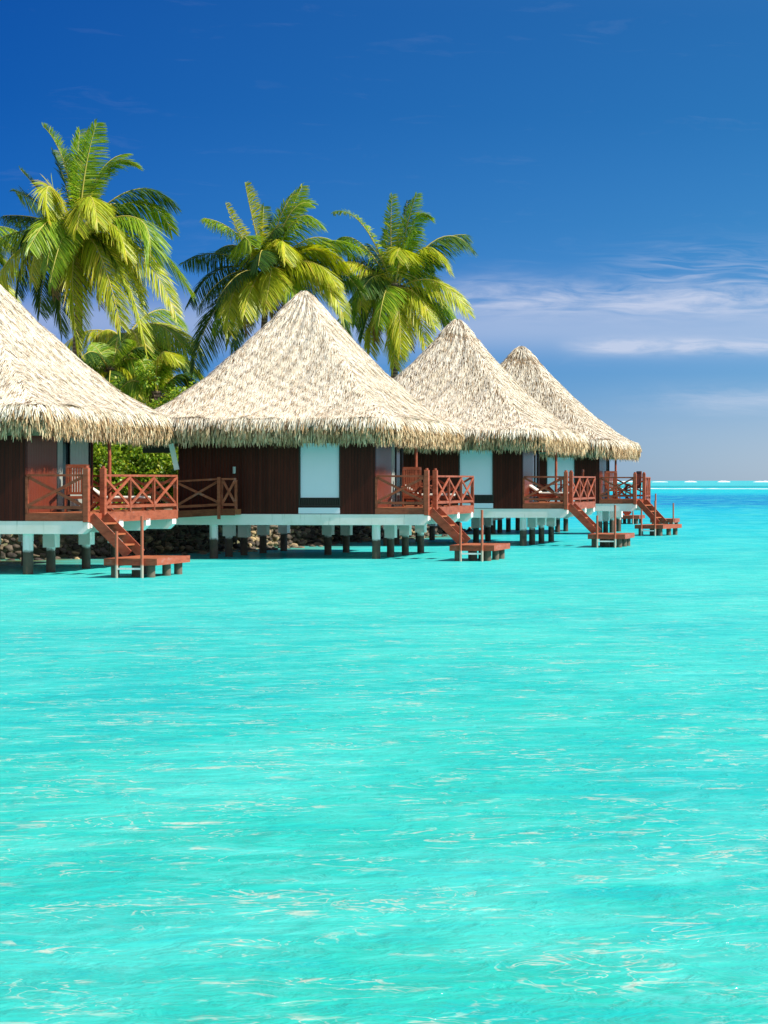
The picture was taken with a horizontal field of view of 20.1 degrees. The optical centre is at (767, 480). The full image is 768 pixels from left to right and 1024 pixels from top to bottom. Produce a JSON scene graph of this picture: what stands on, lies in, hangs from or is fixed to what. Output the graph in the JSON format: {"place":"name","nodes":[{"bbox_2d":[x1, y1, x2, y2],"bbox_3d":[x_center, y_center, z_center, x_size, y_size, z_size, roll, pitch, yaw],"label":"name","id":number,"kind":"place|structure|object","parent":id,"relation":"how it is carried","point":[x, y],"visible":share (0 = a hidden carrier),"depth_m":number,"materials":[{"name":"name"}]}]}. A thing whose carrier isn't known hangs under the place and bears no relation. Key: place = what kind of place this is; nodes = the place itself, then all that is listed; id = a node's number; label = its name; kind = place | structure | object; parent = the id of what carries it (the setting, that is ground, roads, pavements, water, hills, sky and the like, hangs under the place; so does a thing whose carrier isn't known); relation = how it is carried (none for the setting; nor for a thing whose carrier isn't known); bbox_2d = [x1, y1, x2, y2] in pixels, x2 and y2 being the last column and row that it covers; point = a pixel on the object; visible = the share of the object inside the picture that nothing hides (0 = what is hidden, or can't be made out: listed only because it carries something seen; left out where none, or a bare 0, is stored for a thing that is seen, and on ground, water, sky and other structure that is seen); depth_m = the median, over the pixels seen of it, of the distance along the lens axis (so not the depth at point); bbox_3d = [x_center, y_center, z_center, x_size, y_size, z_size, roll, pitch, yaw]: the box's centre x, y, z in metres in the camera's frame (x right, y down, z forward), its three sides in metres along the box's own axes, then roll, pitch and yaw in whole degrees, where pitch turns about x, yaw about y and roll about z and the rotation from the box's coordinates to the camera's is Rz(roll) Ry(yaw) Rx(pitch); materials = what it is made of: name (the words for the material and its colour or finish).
{"place":"outdoors","nodes":[
{"label":"outdoors","id":0,"kind":"place"},
{"bbox_2d":[0,502,441,558],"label":"ground","id":1,"kind":"structure","parent":0,"point":[36,551],"depth_m":72.41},
{"bbox_2d":[0,226,27,302],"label":"palm tree","id":2,"kind":"object","parent":1,"relation":"on","point":[3,263],"visible":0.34,"depth_m":87.72,"materials":[{"name":"green plant"}]},
{"bbox_2d":[0,118,197,359],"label":"palm tree","id":3,"kind":"object","parent":1,"relation":"on","point":[70,249],"visible":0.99,"depth_m":78.28,"materials":[{"name":"green plant"}]},
{"bbox_2d":[93,442,147,509],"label":"shrub","id":4,"kind":"object","parent":1,"relation":"on","point":[100,455],"visible":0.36,"depth_m":75.47,"materials":[{"name":"green plant"}]},
{"bbox_2d":[81,339,162,509],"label":"palm tree","id":5,"kind":"object","parent":1,"relation":"on","point":[123,361],"visible":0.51,"depth_m":85.54,"materials":[{"name":"green plant"}]},
{"bbox_2d":[65,307,202,507],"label":"palm tree","id":6,"kind":"object","parent":1,"relation":"on","point":[168,332],"visible":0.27,"depth_m":91.19,"materials":[{"name":"green plant"}]},
{"bbox_2d":[109,376,158,509],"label":"shrub","id":7,"kind":"object","parent":1,"relation":"on","point":[120,383],"visible":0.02,"depth_m":83.52,"materials":[{"name":"green plant"}]},
{"bbox_2d":[113,442,155,509],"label":"shrub","id":8,"kind":"object","parent":1,"relation":"on","point":[123,448],"visible":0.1,"depth_m":77.24,"materials":[{"name":"green plant"}]},
{"bbox_2d":[122,397,171,509],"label":"shrub","id":9,"kind":"object","parent":1,"relation":"on","point":[151,407],"visible":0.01,"depth_m":83.57,"materials":[{"name":"green plant"}]},
{"bbox_2d":[120,445,177,509],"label":"shrub","id":10,"kind":"object","parent":1,"relation":"on","point":[160,464],"visible":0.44,"depth_m":76.18,"materials":[{"name":"green plant"}]},
{"bbox_2d":[118,351,195,509],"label":"palm tree","id":11,"kind":"object","parent":1,"relation":"on","point":[170,362],"visible":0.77,"depth_m":83.69,"materials":[{"name":"green plant"}]},
{"bbox_2d":[133,355,198,509],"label":"shrub","id":12,"kind":"object","parent":1,"relation":"on","point":[173,393],"visible":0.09,"depth_m":82.14,"materials":[{"name":"green plant"}]},
{"bbox_2d":[141,342,203,405],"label":"palm tree","id":13,"kind":"object","parent":1,"relation":"on","point":[182,370],"visible":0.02,"depth_m":95.81,"materials":[{"name":"green plant"}]},
{"bbox_2d":[0,521,480,560],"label":"sea wall","id":14,"kind":"structure","parent":1,"relation":"on","point":[309,533],"depth_m":74.37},
{"bbox_2d":[178,181,367,380],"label":"palm tree","id":15,"kind":"object","parent":1,"relation":"on","point":[280,263],"visible":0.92,"depth_m":89.69,"materials":[{"name":"green plant"}]},
{"bbox_2d":[331,192,478,378],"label":"palm tree","id":16,"kind":"object","parent":1,"relation":"on","point":[383,287],"visible":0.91,"depth_m":96.50,"materials":[{"name":"green plant"}]},
{"bbox_2d":[0,481,767,1023],"bbox_3d":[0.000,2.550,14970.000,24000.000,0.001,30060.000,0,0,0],"label":"water","id":17,"kind":"structure","parent":0,"point":[434,783],"depth_m":17.73,"materials":[{"name":"teal liquid"}]},
{"bbox_2d":[0,285,189,577],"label":"bungalow","id":18,"kind":"object","parent":17,"relation":"in","point":[62,405],"visible":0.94,"depth_m":58.34,"materials":[{"name":"beige plant"}]},
{"bbox_2d":[57,437,90,511],"bbox_3d":[-19.848,-0.260,60.039,0.097,2.280,2.397,0,0,5],"label":"sliding door","id":19,"kind":"structure","parent":18,"relation":"in","point":[68,452],"depth_m":59.79,"materials":[{"name":"clear glass"}]},
{"bbox_2d":[64,464,90,511],"bbox_3d":[-19.312,0.214,58.687,0.730,1.331,0.663,0,0,-15],"label":"armchair","id":20,"kind":"object","parent":18,"relation":"on","point":[69,467],"visible":0.51,"depth_m":58.90,"materials":[{"name":"brown wood"}]},
{"bbox_2d":[90,486,116,510],"bbox_3d":[-19.070,0.524,59.970,0.800,0.742,0.560,0,0,-5],"label":"folding table","id":21,"kind":"object","parent":18,"relation":"on","point":[94,494],"visible":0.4,"depth_m":59.76,"materials":[{"name":"brown wood"}]},
{"bbox_2d":[93,487,150,509],"bbox_3d":[-19.248,0.484,61.992,1.923,0.788,0.680,0,0,-10],"label":"sun lounger","id":22,"kind":"object","parent":18,"relation":"on","point":[143,499],"visible":0.35,"depth_m":61.78,"materials":[{"name":"white fabric"}]},
{"bbox_2d":[132,290,509,560],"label":"bungalow","id":23,"kind":"object","parent":17,"relation":"in","point":[301,408],"visible":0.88,"depth_m":68.55,"materials":[{"name":"beige plant"}]},
{"bbox_2d":[298,443,339,513],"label":"window","id":24,"kind":"structure","parent":23,"relation":"in","point":[319,467],"depth_m":68.36,"materials":[{"name":"glass"}]},
{"bbox_2d":[391,443,401,506],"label":"sliding door","id":25,"kind":"structure","parent":23,"relation":"in","point":[396,452],"depth_m":70.84,"materials":[{"name":"clear glass"}]},
{"bbox_2d":[401,467,422,506],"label":"armchair","id":26,"kind":"object","parent":23,"relation":"on","point":[417,487],"visible":0.84,"depth_m":70.22,"materials":[{"name":"brown wood"}]},
{"bbox_2d":[404,484,455,505],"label":"sun lounger","id":27,"kind":"object","parent":23,"relation":"on","point":[442,496],"visible":0.31,"depth_m":72.99,"materials":[{"name":"brown wood"}]},
{"bbox_2d":[422,485,443,506],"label":"folding table","id":28,"kind":"object","parent":23,"relation":"on","point":[442,505],"visible":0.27,"depth_m":70.91,"materials":[{"name":"brown wood"}]},
{"bbox_2d":[383,318,634,547],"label":"bungalow","id":29,"kind":"object","parent":17,"relation":"in","point":[455,371],"visible":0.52,"depth_m":82.22,"materials":[{"name":"beige plant"}]},
{"bbox_2d":[458,450,492,507],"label":"window","id":30,"kind":"structure","parent":29,"relation":"in","point":[480,466],"depth_m":81.86,"materials":[{"name":"glass"}]},
{"bbox_2d":[533,450,537,502],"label":"sliding door","id":31,"kind":"structure","parent":29,"relation":"in","point":[535,455],"depth_m":84.25,"materials":[{"name":"clear glass"}]},
{"bbox_2d":[529,485,568,495],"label":"sun lounger","id":32,"kind":"object","parent":29,"relation":"on","point":[532,488],"visible":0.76,"depth_m":82.90,"materials":[{"name":"white fabric"}]},
{"bbox_2d":[544,484,562,501],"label":"folding table","id":33,"kind":"object","parent":29,"relation":"on","point":[558,489],"visible":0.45,"depth_m":85.68,"materials":[{"name":"brown wood"}]},
{"bbox_2d":[568,469,583,501],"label":"armchair","id":34,"kind":"object","parent":29,"relation":"on","point":[582,480],"visible":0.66,"depth_m":85.59,"materials":[{"name":"brown wood"}]},
{"bbox_2d":[484,346,681,535],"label":"bungalow","id":35,"kind":"object","parent":17,"relation":"in","point":[536,380],"visible":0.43,"depth_m":100.11,"materials":[{"name":"beige plant"}]},
{"bbox_2d":[546,457,574,500],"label":"window","id":36,"kind":"structure","parent":35,"relation":"in","point":[568,465],"depth_m":99.37,"materials":[{"name":"glass"}]},
{"bbox_2d":[606,457,608,498],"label":"sliding door","id":37,"kind":"structure","parent":35,"relation":"in","point":[607,462],"depth_m":101.80,"materials":[{"name":"clear glass"}]},
{"bbox_2d":[603,471,619,498],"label":"armchair","id":38,"kind":"object","parent":35,"relation":"on","point":[608,486],"visible":0.88,"depth_m":100.42,"materials":[{"name":"brown wood"}]},
{"bbox_2d":[614,484,629,498],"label":"folding table","id":39,"kind":"object","parent":35,"relation":"on","point":[624,488],"visible":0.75,"depth_m":100.87,"materials":[{"name":"brown wood"}]},
{"bbox_2d":[625,471,641,498],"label":"armchair","id":40,"kind":"object","parent":35,"relation":"on","point":[639,478],"visible":0.7,"depth_m":101.33,"materials":[{"name":"brown wood"}]},
{"bbox_2d":[610,497,644,523],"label":"swimming platform","id":41,"kind":"structure","parent":17,"relation":"in","point":[629,517],"depth_m":122.96,"materials":[{"name":"brown wood"}]},
{"bbox_2d":[650,494,679,523],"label":"swimming platform","id":42,"kind":"structure","parent":17,"relation":"in","point":[673,520],"depth_m":111.96,"materials":[{"name":"brown wood"}]},
{"bbox_2d":[0,0,767,480],"label":"sky","id":43,"kind":"structure","parent":0,"point":[604,163],"materials":[{"name":"blue"}]},
{"bbox_2d":[622,488,741,488],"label":"foam line","id":44,"kind":"object","parent":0,"point":[683,488],"visible":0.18,"depth_m":644.55,"materials":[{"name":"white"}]},
{"bbox_2d":[617,481,767,481],"bbox_3d":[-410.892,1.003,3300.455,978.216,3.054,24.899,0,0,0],"label":"breaking surf","id":45,"kind":"structure","parent":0,"point":[695,481],"depth_m":3297.53,"materials":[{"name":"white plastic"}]}
]}

